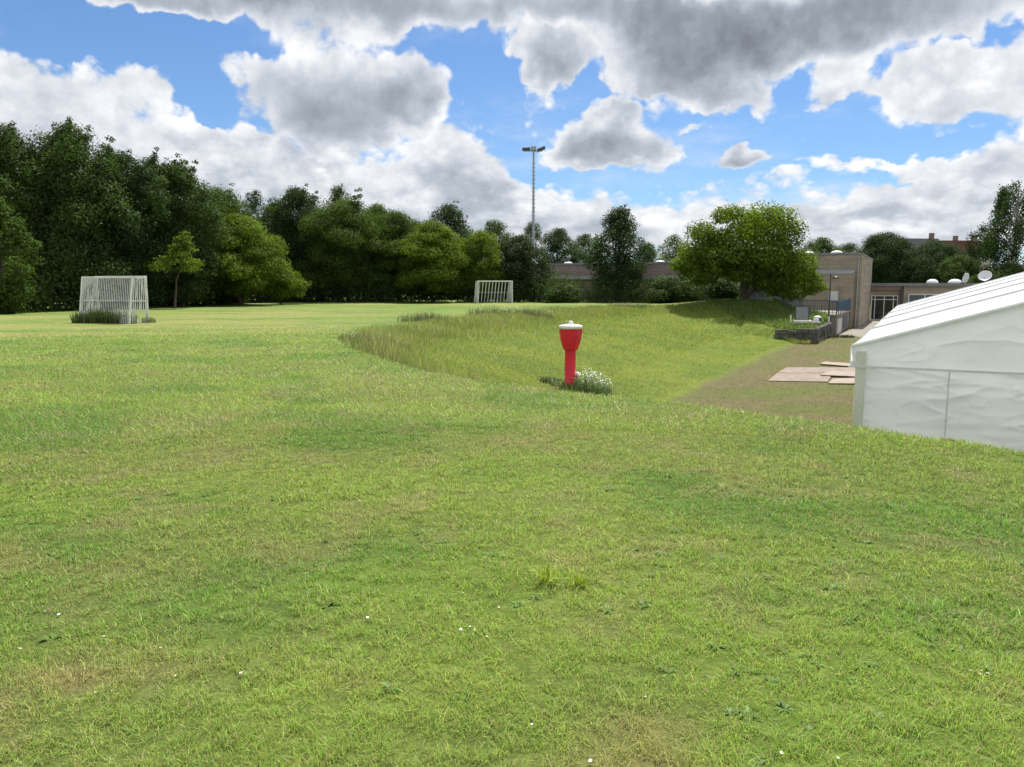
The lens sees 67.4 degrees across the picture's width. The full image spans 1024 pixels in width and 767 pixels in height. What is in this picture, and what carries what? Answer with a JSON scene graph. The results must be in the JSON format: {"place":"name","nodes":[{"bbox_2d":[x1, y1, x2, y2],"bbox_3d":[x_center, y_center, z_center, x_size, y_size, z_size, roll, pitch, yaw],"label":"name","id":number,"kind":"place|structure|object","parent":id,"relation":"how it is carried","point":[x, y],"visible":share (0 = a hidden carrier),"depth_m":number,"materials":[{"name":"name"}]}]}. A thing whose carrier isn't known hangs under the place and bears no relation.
{"place":"outdoors","nodes":[
{"label":"outdoors","id":0,"kind":"place"},
{"bbox_2d":[67,306,138,323],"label":"long grass","id":1,"kind":"structure","parent":0,"point":[96,316],"depth_m":32.83,"materials":[{"name":"green plant"}]},
{"bbox_2d":[142,316,156,322],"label":"long grass","id":2,"kind":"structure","parent":0,"point":[150,320],"depth_m":33.50,"materials":[{"name":"green plant"}]},
{"bbox_2d":[0,292,1023,766],"bbox_3d":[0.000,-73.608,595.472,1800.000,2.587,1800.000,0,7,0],"label":"ground","id":3,"kind":"structure","parent":0,"point":[284,316],"depth_m":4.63,"materials":[{"name":"green plant"}]},
{"bbox_2d":[0,196,44,313],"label":"leafy tree","id":4,"kind":"object","parent":3,"relation":"on","point":[12,294],"visible":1,"depth_m":43.52,"materials":[{"name":"green plant"}]},
{"bbox_2d":[0,120,79,307],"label":"dark tree","id":5,"kind":"object","parent":3,"relation":"on","point":[10,143],"visible":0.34,"depth_m":49.68,"materials":[{"name":"green plant"}]},
{"bbox_2d":[0,270,122,313],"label":"undergrowth","id":6,"kind":"object","parent":3,"relation":"on","point":[41,305],"visible":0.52,"depth_m":48.58,"materials":[{"name":"green plant"}]},
{"bbox_2d":[1,117,148,308],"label":"dark tree","id":7,"kind":"object","parent":3,"relation":"on","point":[67,153],"visible":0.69,"depth_m":50.26,"materials":[{"name":"green plant"}]},
{"bbox_2d":[79,276,148,323],"bbox_3d":[-17.450,-3.625,33.532,2.938,2.125,1.102,3,8,20],"label":"slatted goal","id":8,"kind":"object","parent":3,"relation":"on","point":[96,292],"visible":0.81,"depth_m":33.15,"materials":[{"name":"white metal"}]},
{"bbox_2d":[80,149,182,307],"bbox_3d":[-27.833,-11.006,55.204,7.735,11.388,8.523,0,7,0],"label":"dark tree","id":9,"kind":"object","parent":3,"relation":"on","point":[146,241],"visible":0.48,"depth_m":54.36,"materials":[{"name":"green plant"}]},
{"bbox_2d":[124,146,196,305],"bbox_3d":[-27.286,-11.931,58.980,6.231,12.258,6.544,-3,8,-25],"label":"dark tree","id":10,"kind":"object","parent":3,"relation":"on","point":[152,162],"visible":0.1,"depth_m":58.07,"materials":[{"name":"green plant"}]},
{"bbox_2d":[142,230,204,307],"bbox_3d":[-23.536,-7.844,53.451,4.027,5.551,3.898,-3,8,-25],"label":"young tree","id":11,"kind":"object","parent":3,"relation":"on","point":[182,244],"visible":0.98,"depth_m":53.03,"materials":[{"name":"green plant"}]},
{"bbox_2d":[139,153,233,306],"bbox_3d":[-25.902,-11.609,58.730,9.038,11.756,9.293,0,7,0],"label":"leafy tree","id":12,"kind":"object","parent":3,"relation":"on","point":[177,178],"visible":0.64,"depth_m":57.67,"materials":[{"name":"green plant"}]},
{"bbox_2d":[88,286,317,307],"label":"undergrowth","id":13,"kind":"object","parent":3,"relation":"on","point":[269,300],"visible":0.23,"depth_m":69.38,"materials":[{"name":"green plant"}]},
{"bbox_2d":[186,182,267,303],"bbox_3d":[-24.822,-11.754,65.138,8.385,10.381,7.992,5,9,32],"label":"leafy tree","id":14,"kind":"object","parent":3,"relation":"on","point":[235,207],"visible":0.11,"depth_m":64.29,"materials":[{"name":"green plant"}]},
{"bbox_2d":[192,212,294,304],"bbox_3d":[-22.635,-10.239,63.174,10.418,7.891,9.248,6,10,40],"label":"light tree","id":15,"kind":"object","parent":3,"relation":"on","point":[252,276],"visible":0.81,"depth_m":61.38,"materials":[{"name":"green plant"}]},
{"bbox_2d":[6,157,486,304],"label":"woodland","id":16,"kind":"object","parent":3,"relation":"on","point":[272,229],"depth_m":83.58,"materials":[{"name":"green plant"}]},
{"bbox_2d":[241,189,269,299],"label":"dark tree","id":17,"kind":"object","parent":3,"relation":"on","point":[253,207],"visible":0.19,"depth_m":83.83,"materials":[{"name":"green plant"}]},
{"bbox_2d":[258,201,294,297],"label":"leafy tree","id":18,"kind":"object","parent":3,"relation":"on","point":[264,217],"visible":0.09,"depth_m":77.66,"materials":[{"name":"green plant"}]},
{"bbox_2d":[258,258,311,303],"bbox_3d":[-19.672,-8.642,65.679,5.074,4.040,4.448,0,7,0],"label":"light bush","id":19,"kind":"object","parent":3,"relation":"on","point":[296,283],"visible":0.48,"depth_m":64.99,"materials":[{"name":"green plant"}]},
{"bbox_2d":[259,183,328,300],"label":"dark tree","id":20,"kind":"object","parent":3,"relation":"on","point":[287,213],"visible":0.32,"depth_m":74.23,"materials":[{"name":"green plant"}]},
{"bbox_2d":[285,210,343,300],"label":"leafy tree","id":21,"kind":"object","parent":3,"relation":"on","point":[308,257],"visible":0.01,"depth_m":80.73,"materials":[{"name":"green plant"}]},
{"bbox_2d":[316,183,350,299],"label":"ragged tree","id":22,"kind":"object","parent":3,"relation":"on","point":[337,192],"visible":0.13,"depth_m":87.70,"materials":[{"name":"green plant"}]},
{"bbox_2d":[289,187,399,301],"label":"light tree","id":23,"kind":"object","parent":3,"relation":"on","point":[341,260],"visible":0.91,"depth_m":71.88,"materials":[{"name":"green plant"}]},
{"bbox_2d":[338,332,410,350],"bbox_3d":[-4.030,-1.226,22.451,2.146,0.627,1.176,0,7,0],"label":"weed tussock","id":24,"kind":"object","parent":3,"relation":"on","point":[361,336],"visible":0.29,"depth_m":22.42,"materials":[{"name":"green plant"}]},
{"bbox_2d":[363,201,405,299],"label":"leafy tree","id":25,"kind":"object","parent":3,"relation":"on","point":[375,209],"visible":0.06,"depth_m":81.67,"materials":[{"name":"green plant"}]},
{"bbox_2d":[297,278,482,302],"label":"hedge","id":26,"kind":"object","parent":3,"relation":"on","point":[391,297],"visible":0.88,"depth_m":72.63,"materials":[{"name":"green plant"}]},
{"bbox_2d":[358,210,435,300],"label":"light tree","id":27,"kind":"object","parent":3,"relation":"on","point":[394,226],"visible":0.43,"depth_m":73.69,"materials":[{"name":"green plant"}]},
{"bbox_2d":[397,310,454,321],"bbox_3d":[-3.744,-2.939,33.544,2.791,0.649,1.401,0,7,0],"label":"weed tussock","id":28,"kind":"object","parent":3,"relation":"on","point":[416,317],"visible":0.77,"depth_m":33.53,"materials":[{"name":"green plant"}]},
{"bbox_2d":[393,219,473,301],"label":"light tree","id":29,"kind":"object","parent":3,"relation":"on","point":[444,257],"visible":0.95,"depth_m":71.17,"materials":[{"name":"green plant"}]},
{"bbox_2d":[424,200,482,298],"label":"dark tree","id":30,"kind":"object","parent":3,"relation":"on","point":[450,215],"visible":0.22,"depth_m":87.49,"materials":[{"name":"green plant"}]},
{"bbox_2d":[448,229,512,300],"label":"light tree","id":31,"kind":"object","parent":3,"relation":"on","point":[482,242],"visible":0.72,"depth_m":73.04,"materials":[{"name":"green plant"}]},
{"bbox_2d":[466,304,516,315],"bbox_3d":[-1.031,-3.939,41.385,3.097,0.799,1.554,0,7,0],"label":"weed tussock","id":32,"kind":"object","parent":3,"relation":"on","point":[484,310],"visible":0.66,"depth_m":41.34,"materials":[{"name":"green plant"}]},
{"bbox_2d":[474,281,512,302],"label":"slatted goal","id":33,"kind":"object","parent":3,"relation":"on","point":[509,291],"visible":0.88,"depth_m":71.36,"materials":[{"name":"white metal"}]},
{"bbox_2d":[483,219,516,260],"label":"tree","id":34,"kind":"object","parent":3,"relation":"on","point":[501,234],"visible":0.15,"depth_m":101.39,"materials":[{"name":"green plant"}]},
{"bbox_2d":[1,390,1023,766],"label":"lawn weeds","id":35,"kind":"object","parent":3,"relation":"on","point":[727,710],"visible":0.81,"depth_m":3.89,"materials":[{"name":"green plant"}]},
{"bbox_2d":[482,233,555,301],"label":"tree","id":36,"kind":"object","parent":3,"relation":"on","point":[519,252],"visible":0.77,"depth_m":74.00,"materials":[{"name":"green plant"}]},
{"bbox_2d":[503,306,553,317],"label":"weed tussock","id":37,"kind":"object","parent":3,"relation":"on","point":[538,313],"visible":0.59,"depth_m":42.62,"materials":[{"name":"green plant"}]},
{"bbox_2d":[522,146,544,260],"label":"floodlight mast","id":38,"kind":"object","parent":3,"relation":"on","point":[533,179],"visible":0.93,"depth_m":85.82,"materials":[{"name":"metal"}]},
{"bbox_2d":[522,221,549,261],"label":"tree","id":39,"kind":"object","parent":3,"relation":"on","point":[529,232],"visible":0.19,"depth_m":109.53,"materials":[{"name":"green plant"}]},
{"bbox_2d":[514,560,563,586],"bbox_3d":[0.168,1.009,4.172,0.286,0.150,0.345,3,8,25],"label":"grass tuft","id":40,"kind":"object","parent":3,"relation":"on","point":[544,576],"visible":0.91,"depth_m":4.13,"materials":[{"name":"green plant"}]},
{"bbox_2d":[539,375,562,384],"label":"weed clump","id":41,"kind":"object","parent":3,"relation":"on","point":[548,381],"visible":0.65,"depth_m":23.34,"materials":[{"name":"green plant"}]},
{"bbox_2d":[535,227,586,263],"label":"tree","id":42,"kind":"object","parent":3,"relation":"on","point":[559,235],"visible":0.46,"depth_m":105.58,"materials":[{"name":"green plant"}]},
{"bbox_2d":[543,282,581,302],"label":"round shrub","id":43,"kind":"object","parent":3,"relation":"on","point":[561,292],"visible":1,"depth_m":70.55,"materials":[{"name":"green plant"}]},
{"bbox_2d":[550,380,589,391],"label":"weed clump","id":44,"kind":"object","parent":3,"relation":"on","point":[575,387],"visible":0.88,"depth_m":23.07,"materials":[{"name":"green plant"}]},
{"bbox_2d":[559,321,581,387],"bbox_3d":[1.765,-0.747,23.218,0.704,2.289,0.704,-1,7,-11],"label":"fire hydrant","id":45,"kind":"object","parent":3,"relation":"on","point":[570,332],"visible":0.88,"depth_m":23.00,"materials":[{"name":"red metal"}]},
{"bbox_2d":[568,569,597,588],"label":"grass tuft","id":46,"kind":"object","parent":3,"relation":"on","point":[580,580],"visible":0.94,"depth_m":4.09,"materials":[{"name":"green plant"}]},
{"bbox_2d":[566,232,602,262],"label":"tree","id":47,"kind":"object","parent":3,"relation":"on","point":[583,241],"visible":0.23,"depth_m":109.49,"materials":[{"name":"green plant"}]},
{"bbox_2d":[489,260,685,300],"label":"school wing","id":48,"kind":"structure","parent":3,"relation":"on","point":[658,268],"depth_m":80.36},
{"bbox_2d":[569,369,617,395],"bbox_3d":[2.370,-0.060,23.306,1.892,0.967,1.630,0,7,0],"label":"flowering weed","id":49,"kind":"object","parent":3,"relation":"on","point":[591,385],"visible":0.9,"depth_m":23.15,"materials":[{"name":"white plant"}]},
{"bbox_2d":[462,269,740,302],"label":"hedge","id":50,"kind":"object","parent":3,"relation":"on","point":[631,297],"visible":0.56,"depth_m":72.61,"materials":[{"name":"green plant"}]},
{"bbox_2d":[583,204,652,301],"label":"dark tree","id":51,"kind":"object","parent":3,"relation":"on","point":[625,266],"visible":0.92,"depth_m":73.94,"materials":[{"name":"green plant"}]},
{"bbox_2d":[607,302,651,308],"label":"weed tussock","id":52,"kind":"object","parent":3,"relation":"on","point":[622,304],"visible":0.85,"depth_m":58.57,"materials":[{"name":"green plant"}]},
{"bbox_2d":[634,242,667,261],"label":"tree","id":53,"kind":"object","parent":3,"relation":"on","point":[654,252],"visible":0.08,"depth_m":109.92,"materials":[{"name":"green plant"}]},
{"bbox_2d":[655,233,688,261],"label":"tree","id":54,"kind":"object","parent":3,"relation":"on","point":[677,240],"visible":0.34,"depth_m":113.92,"materials":[{"name":"green plant"}]},
{"bbox_2d":[644,276,700,302],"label":"round shrub","id":55,"kind":"object","parent":3,"relation":"on","point":[670,289],"visible":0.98,"depth_m":69.24,"materials":[{"name":"green plant"}]},
{"bbox_2d":[701,279,739,299],"bbox_3d":[17.292,-7.701,63.466,3.317,1.923,3.361,0,7,0],"label":"round shrub","id":56,"kind":"object","parent":3,"relation":"on","point":[723,289],"visible":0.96,"depth_m":62.85,"materials":[{"name":"green plant"}]},
{"bbox_2d":[667,200,829,301],"bbox_3d":[18.112,-10.036,59.291,11.577,7.780,9.361,5,9,33],"label":"spreading tree","id":57,"kind":"object","parent":3,"relation":"on","point":[754,264],"visible":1,"depth_m":57.43,"materials":[{"name":"green plant"}]},
{"bbox_2d":[705,297,831,343],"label":"bank grass","id":58,"kind":"structure","parent":3,"relation":"on","point":[780,318],"depth_m":55.25,"materials":[{"name":"green plant"}]},
{"bbox_2d":[682,335,858,422],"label":"thin grass","id":59,"kind":"structure","parent":3,"relation":"on","point":[790,384],"depth_m":27.45,"materials":[{"name":"green plant"}]},
{"bbox_2d":[689,251,872,327],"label":"brick hall","id":60,"kind":"structure","parent":3,"relation":"on","point":[852,272],"depth_m":66.82,"materials":[{"name":"brick"}]},
{"bbox_2d":[737,288,781,300],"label":"window","id":61,"kind":"structure","parent":60,"relation":"in","point":[759,295],"depth_m":69.35,"materials":[{"name":"grey glass"}]},
{"bbox_2d":[768,373,830,381],"bbox_3d":[11.403,-0.253,30.273,2.074,0.030,3.691,3,8,25],"label":"floor board","id":62,"kind":"object","parent":3,"relation":"on","point":[798,377],"visible":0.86,"depth_m":30.01,"materials":[{"name":"brown wood"}]},
{"bbox_2d":[821,371,854,376],"bbox_3d":[13.381,-0.410,31.169,1.502,0.030,2.030,3,8,25],"label":"floor board","id":63,"kind":"object","parent":62,"relation":"on","point":[842,373],"visible":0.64,"depth_m":31.00,"materials":[{"name":"brown wood"}]},
{"bbox_2d":[774,323,832,343],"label":"stone wall","id":64,"kind":"structure","parent":3,"relation":"on","point":[820,332],"depth_m":48.46,"materials":[{"name":"grey stone"}]},
{"bbox_2d":[781,298,850,334],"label":"raised terrace","id":65,"kind":"structure","parent":3,"relation":"on","point":[839,318],"depth_m":57.74,"materials":[{"name":"concrete"}]},
{"bbox_2d":[790,306,819,323],"bbox_3d":[19.191,-4.317,50.379,1.875,1.555,0.675,1,7,9],"label":"barbecue cart","id":66,"kind":"object","parent":65,"relation":"on","point":[802,312],"visible":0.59,"depth_m":50.55,"materials":[{"name":"metal"}]},
{"bbox_2d":[813,316,821,322],"bbox_3d":[20.474,-4.159,51.488,0.520,0.760,0.507,-1,7,-11],"label":"storage bin","id":67,"kind":"object","parent":65,"relation":"on","point":[818,317],"visible":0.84,"depth_m":51.28,"materials":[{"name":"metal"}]},
{"bbox_2d":[837,319,838,333],"bbox_3d":[24.180,-4.227,56.956,0.059,1.130,1.000,4,8,28],"label":"shutter door","id":68,"kind":"structure","parent":65,"relation":"in","point":[837,319],"depth_m":56.69,"materials":[{"name":"grey metal"}]},
{"bbox_2d":[778,367,854,372],"bbox_3d":[13.041,-0.563,32.697,4.218,0.030,2.151,0,7,0],"label":"floor board","id":69,"kind":"object","parent":3,"relation":"on","point":[805,369],"visible":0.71,"depth_m":32.86,"materials":[{"name":"brown wood"}]},
{"bbox_2d":[800,236,842,252],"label":"tree","id":70,"kind":"object","parent":3,"relation":"on","point":[821,246],"visible":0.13,"depth_m":109.36,"materials":[{"name":"green plant"}]},
{"bbox_2d":[827,274,838,322],"bbox_3d":[22.713,-5.421,54.351,0.672,4.600,0.480,0,7,0],"label":"street lamp","id":71,"kind":"object","parent":3,"relation":"on","point":[828,319],"visible":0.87,"depth_m":54.22,"materials":[{"name":"grey metal"}]},
{"bbox_2d":[819,362,849,366],"bbox_3d":[15.027,-0.848,34.658,2.236,0.030,1.542,6,9,39],"label":"floor board","id":72,"kind":"object","parent":3,"relation":"on","point":[835,363],"visible":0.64,"depth_m":35.05,"materials":[{"name":"brown wood"}]},
{"bbox_2d":[824,318,854,337],"bbox_3d":[22.875,-3.868,53.528,2.308,1.334,1.055,0,7,0],"label":"weed clump","id":73,"kind":"object","parent":3,"relation":"on","point":[841,336],"visible":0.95,"depth_m":53.44,"materials":[{"name":"green plant"}]},
{"bbox_2d":[828,378,854,383],"bbox_3d":[12.806,-0.119,29.065,1.441,0.030,2.687,3,8,25],"label":"floor board","id":74,"kind":"object","parent":3,"relation":"on","point":[842,381],"visible":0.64,"depth_m":28.60,"materials":[{"name":"brown wood"}]},
{"bbox_2d":[838,241,863,252],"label":"tree","id":75,"kind":"object","parent":3,"relation":"on","point":[849,247],"visible":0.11,"depth_m":119.51,"materials":[{"name":"green plant"}]},
{"bbox_2d":[859,230,916,282],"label":"tree","id":76,"kind":"object","parent":3,"relation":"on","point":[882,250],"visible":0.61,"depth_m":108.05,"materials":[{"name":"green plant"}]},
{"bbox_2d":[901,233,939,250],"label":"house","id":77,"kind":"structure","parent":3,"relation":"on","point":[917,242],"depth_m":166.30,"materials":[{"name":"grey tile"}]},
{"bbox_2d":[870,279,978,319],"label":"entrance wing","id":78,"kind":"structure","parent":3,"relation":"on","point":[886,298],"depth_m":79.08,"materials":[{"name":"brown brick"}]},
{"bbox_2d":[908,294,937,301],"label":"window","id":79,"kind":"structure","parent":78,"relation":"in","point":[911,297],"depth_m":78.47,"materials":[{"name":"grey glass"}]},
{"bbox_2d":[960,273,968,282],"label":"satellite dish","id":80,"kind":"object","parent":78,"relation":"on","point":[965,278],"visible":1,"depth_m":76.20,"materials":[{"name":"metal"}]},
{"bbox_2d":[978,271,991,282],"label":"satellite dish","id":81,"kind":"object","parent":78,"relation":"on","point":[984,276],"visible":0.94,"depth_m":75.23,"materials":[{"name":"metal"}]},
{"bbox_2d":[848,272,1023,451],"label":"marquee tent","id":82,"kind":"object","parent":3,"relation":"on","point":[950,364],"visible":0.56,"depth_m":10.60,"materials":[{"name":"white fabric"}]},
{"bbox_2d":[888,239,984,293],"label":"tree","id":83,"kind":"object","parent":3,"relation":"on","point":[929,255],"visible":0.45,"depth_m":105.95,"materials":[{"name":"green plant"}]},
{"bbox_2d":[928,254,981,282],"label":"tree","id":84,"kind":"object","parent":3,"relation":"on","point":[958,263],"visible":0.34,"depth_m":101.69,"materials":[{"name":"green plant"}]},
{"bbox_2d":[940,235,991,273],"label":"house","id":85,"kind":"structure","parent":3,"relation":"on","point":[959,242],"depth_m":160.69,"materials":[{"name":"red tile"}]},
{"bbox_2d":[967,274,989,282],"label":"yellow bush","id":86,"kind":"object","parent":3,"relation":"on","point":[975,279],"visible":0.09,"depth_m":94.97,"materials":[{"name":"green plant"}]},
{"bbox_2d":[961,180,1023,274],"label":"weeping birch","id":87,"kind":"object","parent":3,"relation":"on","point":[992,240],"visible":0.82,"depth_m":101.52,"materials":[{"name":"green plant"}]},
{"bbox_2d":[985,261,1023,281],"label":"dark bush","id":88,"kind":"object","parent":3,"relation":"on","point":[1007,269],"visible":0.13,"depth_m":97.98,"materials":[{"name":"green plant"}]},
{"bbox_2d":[0,322,1023,455],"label":"field grass","id":89,"kind":"structure","parent":0,"point":[71,350],"depth_m":11.44,"materials":[{"name":"green plant"}]},
{"bbox_2d":[0,0,1023,266],"label":"sky","id":90,"kind":"structure","parent":0,"point":[859,117],"materials":[{"name":"blue"}]},
{"bbox_2d":[339,300,787,399],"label":"uncut grass","id":91,"kind":"structure","parent":0,"point":[485,321],"depth_m":33.66,"materials":[{"name":"green plant"}]},
{"bbox_2d":[839,320,879,336],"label":"paved path","id":92,"kind":"structure","parent":0,"point":[863,329],"depth_m":63.12,"materials":[{"name":"concrete"}]}
]}

